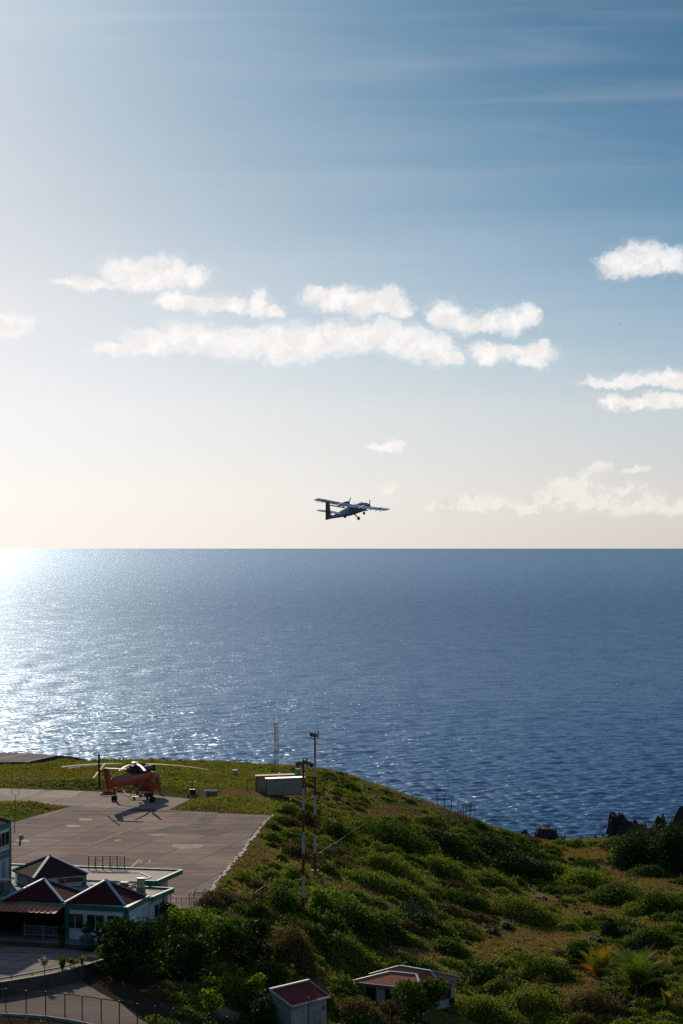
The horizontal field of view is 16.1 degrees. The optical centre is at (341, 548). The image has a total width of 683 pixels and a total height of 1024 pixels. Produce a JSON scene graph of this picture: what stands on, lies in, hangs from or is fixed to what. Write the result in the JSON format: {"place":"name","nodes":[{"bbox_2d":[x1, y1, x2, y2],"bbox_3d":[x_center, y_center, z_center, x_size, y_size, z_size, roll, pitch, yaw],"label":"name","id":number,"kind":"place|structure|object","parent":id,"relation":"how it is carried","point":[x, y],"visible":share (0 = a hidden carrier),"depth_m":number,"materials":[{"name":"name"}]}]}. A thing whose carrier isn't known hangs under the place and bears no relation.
{"place":"outdoors","nodes":[
{"label":"outdoors","id":0,"kind":"place"},
{"bbox_2d":[0,957,103,980],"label":"low wall","id":1,"kind":"structure","parent":0,"point":[46,971],"depth_m":216.62,"materials":[{"name":"grey concrete"}]},
{"bbox_2d":[0,980,146,1023],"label":"road","id":2,"kind":"structure","parent":0,"point":[81,987],"depth_m":205.79,"materials":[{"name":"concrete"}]},
{"bbox_2d":[0,1013,91,1023],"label":"kerb","id":3,"kind":"structure","parent":2,"relation":"on","point":[47,1017],"depth_m":200.26,"materials":[{"name":"grey concrete"}]},
{"bbox_2d":[0,989,226,1023],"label":"chain link fence","id":4,"kind":"object","parent":2,"relation":"on","point":[119,1008],"visible":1,"depth_m":198.70,"materials":[{"name":"metal"}]},
{"bbox_2d":[0,549,682,839],"bbox_3d":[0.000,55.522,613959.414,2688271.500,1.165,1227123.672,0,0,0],"label":"sea","id":5,"kind":"structure","parent":0,"point":[520,690],"depth_m":1126.67,"materials":[{"name":"liquid"}]},
{"bbox_2d":[0,757,682,1023],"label":"terrain","id":6,"kind":"structure","parent":0,"point":[124,988],"depth_m":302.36,"materials":[{"name":"green plant"}]},
{"bbox_2d":[0,752,57,764],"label":"runway","id":7,"kind":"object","parent":6,"relation":"on","point":[15,758],"visible":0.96,"depth_m":427.17,"materials":[{"name":"grey asphalt"}]},
{"bbox_2d":[0,946,102,976],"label":"parking lot","id":8,"kind":"structure","parent":6,"relation":"on","point":[15,960],"depth_m":224.33,"materials":[{"name":"concrete"}]},
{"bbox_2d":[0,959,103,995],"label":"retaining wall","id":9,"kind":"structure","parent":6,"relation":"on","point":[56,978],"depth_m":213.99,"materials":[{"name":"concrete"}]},
{"bbox_2d":[0,855,182,949],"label":"terminal building","id":10,"kind":"structure","parent":6,"relation":"on","point":[49,893],"depth_m":235.54,"materials":[{"name":"paint"}]},
{"bbox_2d":[0,878,10,894],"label":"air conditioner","id":11,"kind":"object","parent":10,"relation":"on","point":[4,886],"visible":0.9,"depth_m":238.09,"materials":[{"name":"white metal"}]},
{"bbox_2d":[0,817,20,883],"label":"control tower","id":12,"kind":"structure","parent":10,"relation":"on","point":[5,847],"depth_m":245.56,"materials":[{"name":"white paint"}]},
{"bbox_2d":[0,830,9,847],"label":"window","id":13,"kind":"structure","parent":12,"relation":"in","point":[5,836],"depth_m":245.10,"materials":[{"name":"glass"}]},
{"bbox_2d":[56,924,66,944],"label":"potted plant","id":14,"kind":"object","parent":10,"relation":"on","point":[61,929],"visible":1,"depth_m":228.76,"materials":[{"name":"green plant"}]},
{"bbox_2d":[69,913,83,929],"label":"window","id":15,"kind":"structure","parent":10,"relation":"in","point":[76,920],"depth_m":231.89,"materials":[{"name":"glass"}]},
{"bbox_2d":[79,921,94,946],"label":"potted plant","id":16,"kind":"object","parent":10,"relation":"on","point":[85,940],"visible":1,"depth_m":227.63,"materials":[{"name":"green plant"}]},
{"bbox_2d":[86,914,104,929],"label":"window","id":17,"kind":"structure","parent":10,"relation":"in","point":[92,918],"depth_m":231.21,"materials":[{"name":"glass"}]},
{"bbox_2d":[86,856,127,868],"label":"rail frame","id":18,"kind":"object","parent":10,"relation":"on","point":[102,863],"visible":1,"depth_m":256.47,"materials":[{"name":"metal"}]},
{"bbox_2d":[0,788,190,809],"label":"taxiway","id":19,"kind":"structure","parent":6,"relation":"on","point":[77,798],"depth_m":361.20,"materials":[{"name":"concrete"}]},
{"bbox_2d":[63,754,208,802],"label":"helicopter","id":20,"kind":"object","parent":19,"relation":"on","point":[145,777],"visible":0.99,"depth_m":357.35,"materials":[{"name":"orange paint"}]},
{"bbox_2d":[94,935,127,961],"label":"tree","id":21,"kind":"object","parent":6,"relation":"on","point":[105,948],"visible":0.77,"depth_m":220.05,"materials":[{"name":"green plant"}]},
{"bbox_2d":[94,915,172,980],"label":"tree","id":22,"kind":"object","parent":6,"relation":"on","point":[129,938],"visible":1,"depth_m":218.29,"materials":[{"name":"green plant"}]},
{"bbox_2d":[11,806,269,910],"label":"apron","id":23,"kind":"object","parent":6,"relation":"on","point":[202,850],"visible":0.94,"depth_m":311.55,"materials":[{"name":"concrete"}]},
{"bbox_2d":[204,815,273,906],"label":"kerb","id":24,"kind":"structure","parent":23,"relation":"on","point":[227,869],"depth_m":293.88,"materials":[{"name":"grey concrete"}]},
{"bbox_2d":[0,758,320,817],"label":"weeds","id":25,"kind":"object","parent":6,"relation":"on","point":[163,768],"visible":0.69,"depth_m":404.40,"materials":[{"name":"green plant"}]},
{"bbox_2d":[0,759,324,1021],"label":"grass","id":26,"kind":"structure","parent":6,"relation":"on","point":[206,786],"depth_m":379.81,"materials":[{"name":"green plant"}]},
{"bbox_2d":[159,931,217,981],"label":"tree","id":27,"kind":"object","parent":6,"relation":"on","point":[190,958],"visible":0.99,"depth_m":221.82,"materials":[{"name":"green plant"}]},
{"bbox_2d":[155,901,245,962],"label":"shrub","id":28,"kind":"object","parent":6,"relation":"on","point":[196,919],"visible":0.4,"depth_m":235.69,"materials":[{"name":"green plant"}]},
{"bbox_2d":[199,987,224,1018],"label":"tree","id":29,"kind":"object","parent":6,"relation":"on","point":[213,1002],"visible":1,"depth_m":209.79,"materials":[{"name":"green plant"}]},
{"bbox_2d":[217,1007,239,1021],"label":"wall","id":30,"kind":"structure","parent":6,"relation":"on","point":[228,1013],"depth_m":214.16,"materials":[{"name":"concrete"}]},
{"bbox_2d":[189,881,268,912],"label":"chain link fence","id":31,"kind":"object","parent":6,"relation":"on","point":[211,893],"visible":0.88,"depth_m":251.95,"materials":[{"name":"metal"}]},
{"bbox_2d":[203,917,259,968],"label":"tree","id":32,"kind":"object","parent":6,"relation":"on","point":[234,937],"visible":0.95,"depth_m":228.92,"materials":[{"name":"green plant"}]},
{"bbox_2d":[215,969,247,1009],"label":"shrub","id":33,"kind":"object","parent":6,"relation":"on","point":[227,984],"visible":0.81,"depth_m":220.43,"materials":[{"name":"green plant"}]},
{"bbox_2d":[236,972,266,1017],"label":"tree","id":34,"kind":"object","parent":6,"relation":"on","point":[250,986],"visible":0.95,"depth_m":218.55,"materials":[{"name":"green plant"}]},
{"bbox_2d":[243,899,267,918],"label":"shrub","id":35,"kind":"object","parent":6,"relation":"on","point":[256,909],"visible":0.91,"depth_m":252.26,"materials":[{"name":"green plant"}]},
{"bbox_2d":[236,917,275,965],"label":"tree","id":36,"kind":"object","parent":6,"relation":"on","point":[258,926],"visible":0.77,"depth_m":231.85,"materials":[{"name":"green plant"}]},
{"bbox_2d":[246,983,284,1023],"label":"shrub","id":37,"kind":"object","parent":6,"relation":"on","point":[265,1012],"visible":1,"depth_m":213.63,"materials":[{"name":"green plant"}]},
{"bbox_2d":[249,959,295,989],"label":"tree","id":38,"kind":"object","parent":6,"relation":"on","point":[274,973],"visible":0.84,"depth_m":225.79,"materials":[{"name":"green plant"}]},
{"bbox_2d":[254,773,294,792],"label":"shipping container","id":39,"kind":"object","parent":6,"relation":"on","point":[259,782],"visible":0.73,"depth_m":369.94,"materials":[{"name":"grey metal"}]},
{"bbox_2d":[264,776,305,795],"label":"shipping container","id":40,"kind":"object","parent":6,"relation":"on","point":[278,786],"visible":0.93,"depth_m":366.14,"materials":[{"name":"grey metal"}]},
{"bbox_2d":[263,879,308,917],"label":"shrub","id":41,"kind":"object","parent":6,"relation":"on","point":[283,899],"visible":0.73,"depth_m":255.47,"materials":[{"name":"green plant"}]},
{"bbox_2d":[270,798,301,817],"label":"shrub","id":42,"kind":"object","parent":6,"relation":"on","point":[290,808],"visible":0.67,"depth_m":347.50,"materials":[{"name":"green plant"}]},
{"bbox_2d":[248,979,330,1023],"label":"shed","id":43,"kind":"structure","parent":6,"relation":"on","point":[301,1002],"depth_m":217.41,"materials":[{"name":"white paint"}]},
{"bbox_2d":[267,914,319,978],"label":"shrub","id":44,"kind":"object","parent":6,"relation":"on","point":[297,952],"visible":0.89,"depth_m":235.99,"materials":[{"name":"green plant"}]},
{"bbox_2d":[295,757,313,913],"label":"light mast","id":45,"kind":"object","parent":6,"relation":"on","point":[303,762],"visible":1,"depth_m":255.75,"materials":[{"name":"white metal"}]},
{"bbox_2d":[295,807,323,829],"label":"shrub","id":46,"kind":"object","parent":6,"relation":"on","point":[309,818],"visible":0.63,"depth_m":342.72,"materials":[{"name":"green plant"}]},
{"bbox_2d":[309,730,318,872],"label":"light mast","id":47,"kind":"object","parent":6,"relation":"on","point":[314,870],"visible":1,"depth_m":289.75,"materials":[{"name":"white metal"}]},
{"bbox_2d":[307,883,335,911],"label":"shrub","id":48,"kind":"object","parent":6,"relation":"on","point":[318,897],"visible":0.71,"depth_m":267.01,"materials":[{"name":"green plant"}]},
{"bbox_2d":[312,863,343,878],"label":"shrub","id":49,"kind":"object","parent":6,"relation":"on","point":[327,868],"visible":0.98,"depth_m":293.78,"materials":[{"name":"green plant"}]},
{"bbox_2d":[311,905,362,944],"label":"shrub","id":50,"kind":"object","parent":6,"relation":"on","point":[338,925],"visible":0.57,"depth_m":255.54,"materials":[{"name":"green plant"}]},
{"bbox_2d":[316,813,358,841],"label":"shrub","id":51,"kind":"object","parent":6,"relation":"on","point":[339,830],"visible":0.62,"depth_m":333.77,"materials":[{"name":"green plant"}]},
{"bbox_2d":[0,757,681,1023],"bbox_3d":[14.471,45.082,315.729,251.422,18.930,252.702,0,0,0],"label":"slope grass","id":52,"kind":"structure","parent":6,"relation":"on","point":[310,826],"depth_m":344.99,"materials":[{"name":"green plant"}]},
{"bbox_2d":[321,886,369,910],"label":"shrub","id":53,"kind":"object","parent":6,"relation":"on","point":[333,891],"visible":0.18,"depth_m":274.25,"materials":[{"name":"green plant"}]},
{"bbox_2d":[317,893,396,946],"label":"shrub","id":54,"kind":"object","parent":6,"relation":"on","point":[358,914],"visible":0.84,"depth_m":264.39,"materials":[{"name":"green plant"}]},
{"bbox_2d":[328,928,391,976],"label":"shrub","id":55,"kind":"object","parent":6,"relation":"on","point":[354,951],"visible":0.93,"depth_m":250.72,"materials":[{"name":"green plant"}]},
{"bbox_2d":[329,989,395,1023],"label":"shrub","id":56,"kind":"object","parent":6,"relation":"on","point":[355,1006],"visible":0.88,"depth_m":226.16,"materials":[{"name":"green plant"}]},
{"bbox_2d":[337,864,398,896],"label":"shrub","id":57,"kind":"object","parent":6,"relation":"on","point":[371,880],"visible":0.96,"depth_m":297.78,"materials":[{"name":"green plant"}]},
{"bbox_2d":[364,910,416,947],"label":"shrub","id":58,"kind":"object","parent":6,"relation":"on","point":[393,928],"visible":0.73,"depth_m":266.98,"materials":[{"name":"green plant"}]},
{"bbox_2d":[359,850,425,884],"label":"shrub","id":59,"kind":"object","parent":6,"relation":"on","point":[400,869],"visible":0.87,"depth_m":316.00,"materials":[{"name":"green plant"}]},
{"bbox_2d":[378,996,408,1022],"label":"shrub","id":60,"kind":"object","parent":6,"relation":"on","point":[393,1007],"visible":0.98,"depth_m":228.70,"materials":[{"name":"green plant"}]},
{"bbox_2d":[350,808,450,860],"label":"shrub","id":61,"kind":"object","parent":6,"relation":"on","point":[407,839],"visible":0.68,"depth_m":345.05,"materials":[{"name":"green plant"}]},
{"bbox_2d":[383,948,427,965],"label":"shrub","id":62,"kind":"object","parent":6,"relation":"on","point":[402,955],"visible":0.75,"depth_m":259.27,"materials":[{"name":"green plant"}]},
{"bbox_2d":[354,965,459,1015],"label":"house","id":63,"kind":"structure","parent":6,"relation":"on","point":[376,986],"depth_m":238.04,"materials":[{"name":"tile"}]},
{"bbox_2d":[381,875,439,913],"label":"shrub","id":64,"kind":"object","parent":6,"relation":"on","point":[407,891],"visible":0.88,"depth_m":298.46,"materials":[{"name":"green plant"}]},
{"bbox_2d":[140,767,682,1023],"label":"scrub","id":65,"kind":"object","parent":6,"relation":"on","point":[663,1016],"visible":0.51,"depth_m":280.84,"materials":[{"name":"green plant"}]},
{"bbox_2d":[389,976,449,1023],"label":"tree","id":66,"kind":"object","parent":6,"relation":"on","point":[423,996],"visible":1,"depth_m":229.05,"materials":[{"name":"green plant"}]},
{"bbox_2d":[399,910,458,942],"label":"shrub","id":67,"kind":"object","parent":6,"relation":"on","point":[426,920],"visible":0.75,"depth_m":281.46,"materials":[{"name":"green plant"}]},
{"bbox_2d":[411,824,483,863],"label":"shrub","id":68,"kind":"object","parent":6,"relation":"on","point":[447,842],"visible":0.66,"depth_m":356.57,"materials":[{"name":"green plant"}]},
{"bbox_2d":[420,853,480,890],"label":"shrub","id":69,"kind":"object","parent":6,"relation":"on","point":[451,868],"visible":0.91,"depth_m":331.40,"materials":[{"name":"green plant"}]},
{"bbox_2d":[431,805,472,828],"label":"chain link fence","id":70,"kind":"object","parent":6,"relation":"on","point":[453,816],"visible":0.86,"depth_m":394.79,"materials":[{"name":"metal"}]},
{"bbox_2d":[429,935,475,959],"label":"shrub","id":71,"kind":"object","parent":6,"relation":"on","point":[444,945],"visible":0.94,"depth_m":271.93,"materials":[{"name":"green plant"}]},
{"bbox_2d":[436,885,494,914],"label":"shrub","id":72,"kind":"object","parent":6,"relation":"on","point":[470,900],"visible":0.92,"depth_m":310.44,"materials":[{"name":"green plant"}]},
{"bbox_2d":[447,989,532,1023],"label":"shrub","id":73,"kind":"object","parent":6,"relation":"on","point":[495,1011],"visible":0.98,"depth_m":238.41,"materials":[{"name":"green plant"}]},
{"bbox_2d":[457,958,523,992],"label":"shrub","id":74,"kind":"object","parent":6,"relation":"on","point":[479,977],"visible":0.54,"depth_m":257.26,"materials":[{"name":"green plant"}]},
{"bbox_2d":[304,778,682,999],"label":"stones","id":75,"kind":"object","parent":6,"relation":"on","point":[600,909],"visible":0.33,"depth_m":332.18,"materials":[{"name":"grey stone"}]},
{"bbox_2d":[465,829,525,860],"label":"shrub","id":76,"kind":"object","parent":6,"relation":"on","point":[489,846],"visible":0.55,"depth_m":371.29,"materials":[{"name":"green plant"}]},
{"bbox_2d":[470,865,523,892],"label":"shrub","id":77,"kind":"object","parent":6,"relation":"on","point":[512,882],"visible":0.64,"depth_m":340.29,"materials":[{"name":"green plant"}]},
{"bbox_2d":[481,871,517,894],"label":"shrub","id":78,"kind":"object","parent":6,"relation":"on","point":[499,881],"visible":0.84,"depth_m":338.03,"materials":[{"name":"green plant"}]},
{"bbox_2d":[480,974,519,997],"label":"shrub","id":79,"kind":"object","parent":6,"relation":"on","point":[498,984],"visible":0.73,"depth_m":253.17,"materials":[{"name":"green plant"}]},
{"bbox_2d":[479,889,569,927],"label":"shrub","id":80,"kind":"object","parent":6,"relation":"on","point":[537,913],"visible":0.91,"depth_m":313.62,"materials":[{"name":"green plant"}]},
{"bbox_2d":[482,843,570,883],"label":"shrub","id":81,"kind":"object","parent":6,"relation":"on","point":[531,869],"visible":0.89,"depth_m":357.87,"materials":[{"name":"green plant"}]},
{"bbox_2d":[492,982,567,1017],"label":"shrub","id":82,"kind":"object","parent":6,"relation":"on","point":[538,1000],"visible":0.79,"depth_m":244.31,"materials":[{"name":"green plant"}]},
{"bbox_2d":[534,824,558,840],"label":"rock","id":83,"kind":"object","parent":6,"relation":"on","point":[547,832],"visible":0.2,"depth_m":438.05,"materials":[{"name":"grey stone"}]},
{"bbox_2d":[513,953,585,982],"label":"shrub","id":84,"kind":"object","parent":6,"relation":"on","point":[556,971],"visible":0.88,"depth_m":268.08,"materials":[{"name":"green plant"}]},
{"bbox_2d":[565,939,590,970],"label":"shrub","id":85,"kind":"object","parent":6,"relation":"on","point":[572,952],"visible":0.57,"depth_m":277.98,"materials":[{"name":"green plant"}]},
{"bbox_2d":[551,863,614,889],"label":"shrub","id":86,"kind":"object","parent":6,"relation":"on","point":[590,879],"visible":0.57,"depth_m":353.81,"materials":[{"name":"green plant"}]},
{"bbox_2d":[557,980,630,1016],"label":"shrub","id":87,"kind":"object","parent":6,"relation":"on","point":[595,1002],"visible":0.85,"depth_m":245.46,"materials":[{"name":"green plant"}]},
{"bbox_2d":[568,938,622,982],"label":"palm tree","id":88,"kind":"object","parent":6,"relation":"on","point":[602,959],"visible":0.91,"depth_m":267.11,"materials":[{"name":"green plant"}]},
{"bbox_2d":[599,917,622,937],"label":"shrub","id":89,"kind":"object","parent":6,"relation":"on","point":[609,927],"visible":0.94,"depth_m":305.99,"materials":[{"name":"green plant"}]},
{"bbox_2d":[582,876,641,906],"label":"shrub","id":90,"kind":"object","parent":6,"relation":"on","point":[610,892],"visible":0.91,"depth_m":340.46,"materials":[{"name":"green plant"}]},
{"bbox_2d":[606,812,640,836],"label":"rock","id":91,"kind":"object","parent":6,"relation":"on","point":[619,822],"visible":0.36,"depth_m":443.86,"materials":[{"name":"grey stone"}]},
{"bbox_2d":[605,818,658,871],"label":"shrub","id":92,"kind":"object","parent":6,"relation":"on","point":[628,859],"visible":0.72,"depth_m":390.78,"materials":[{"name":"green plant"}]},
{"bbox_2d":[596,942,673,1000],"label":"palm tree","id":93,"kind":"object","parent":6,"relation":"on","point":[635,975],"visible":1,"depth_m":255.50,"materials":[{"name":"green plant"}]},
{"bbox_2d":[594,818,682,851],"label":"shrub","id":94,"kind":"object","parent":6,"relation":"on","point":[651,829],"visible":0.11,"depth_m":415.88,"materials":[{"name":"green plant"}]},
{"bbox_2d":[632,964,666,995],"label":"shrub","id":95,"kind":"object","parent":6,"relation":"on","point":[642,987],"visible":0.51,"depth_m":259.16,"materials":[{"name":"green plant"}]},
{"bbox_2d":[624,863,676,877],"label":"shrub","id":96,"kind":"object","parent":6,"relation":"on","point":[649,871],"visible":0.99,"depth_m":380.19,"materials":[{"name":"green plant"}]},
{"bbox_2d":[626,922,679,949],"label":"shrub","id":97,"kind":"object","parent":6,"relation":"on","point":[660,937],"visible":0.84,"depth_m":296.74,"materials":[{"name":"green plant"}]},
{"bbox_2d":[635,885,682,915],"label":"shrub","id":98,"kind":"object","parent":6,"relation":"on","point":[654,903],"visible":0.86,"depth_m":329.70,"materials":[{"name":"green plant"}]},
{"bbox_2d":[639,809,682,876],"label":"shrub","id":99,"kind":"object","parent":6,"relation":"on","point":[667,839],"visible":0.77,"depth_m":385.32,"materials":[{"name":"green plant"}]},
{"bbox_2d":[648,986,681,1014],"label":"palm tree","id":100,"kind":"object","parent":6,"relation":"on","point":[667,1003],"visible":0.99,"depth_m":246.36,"materials":[{"name":"green plant"}]},
{"bbox_2d":[656,844,682,875],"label":"shrub","id":101,"kind":"object","parent":6,"relation":"on","point":[662,863],"visible":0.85,"depth_m":382.45,"materials":[{"name":"green plant"}]},
{"bbox_2d":[656,919,682,934],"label":"shrub","id":102,"kind":"object","parent":6,"relation":"on","point":[678,927],"visible":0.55,"depth_m":309.15,"materials":[{"name":"green plant"}]},
{"bbox_2d":[668,805,682,831],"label":"rock","id":103,"kind":"object","parent":6,"relation":"on","point":[678,814],"visible":0.15,"depth_m":455.90,"materials":[{"name":"grey stone"}]},
{"bbox_2d":[0,0,682,548],"label":"sky","id":104,"kind":"structure","parent":0,"point":[261,260],"materials":[{"name":"blue"}]},
{"bbox_2d":[314,497,388,519],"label":"propeller aeroplane","id":105,"kind":"object","parent":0,"point":[351,509],"visible":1,"depth_m":530.78,"materials":[{"name":"metal"}]},
{"bbox_2d":[397,897,428,915],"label":"cactus","id":106,"kind":"object","parent":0,"point":[407,907],"visible":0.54,"depth_m":287.75,"materials":[{"name":"green plant"}]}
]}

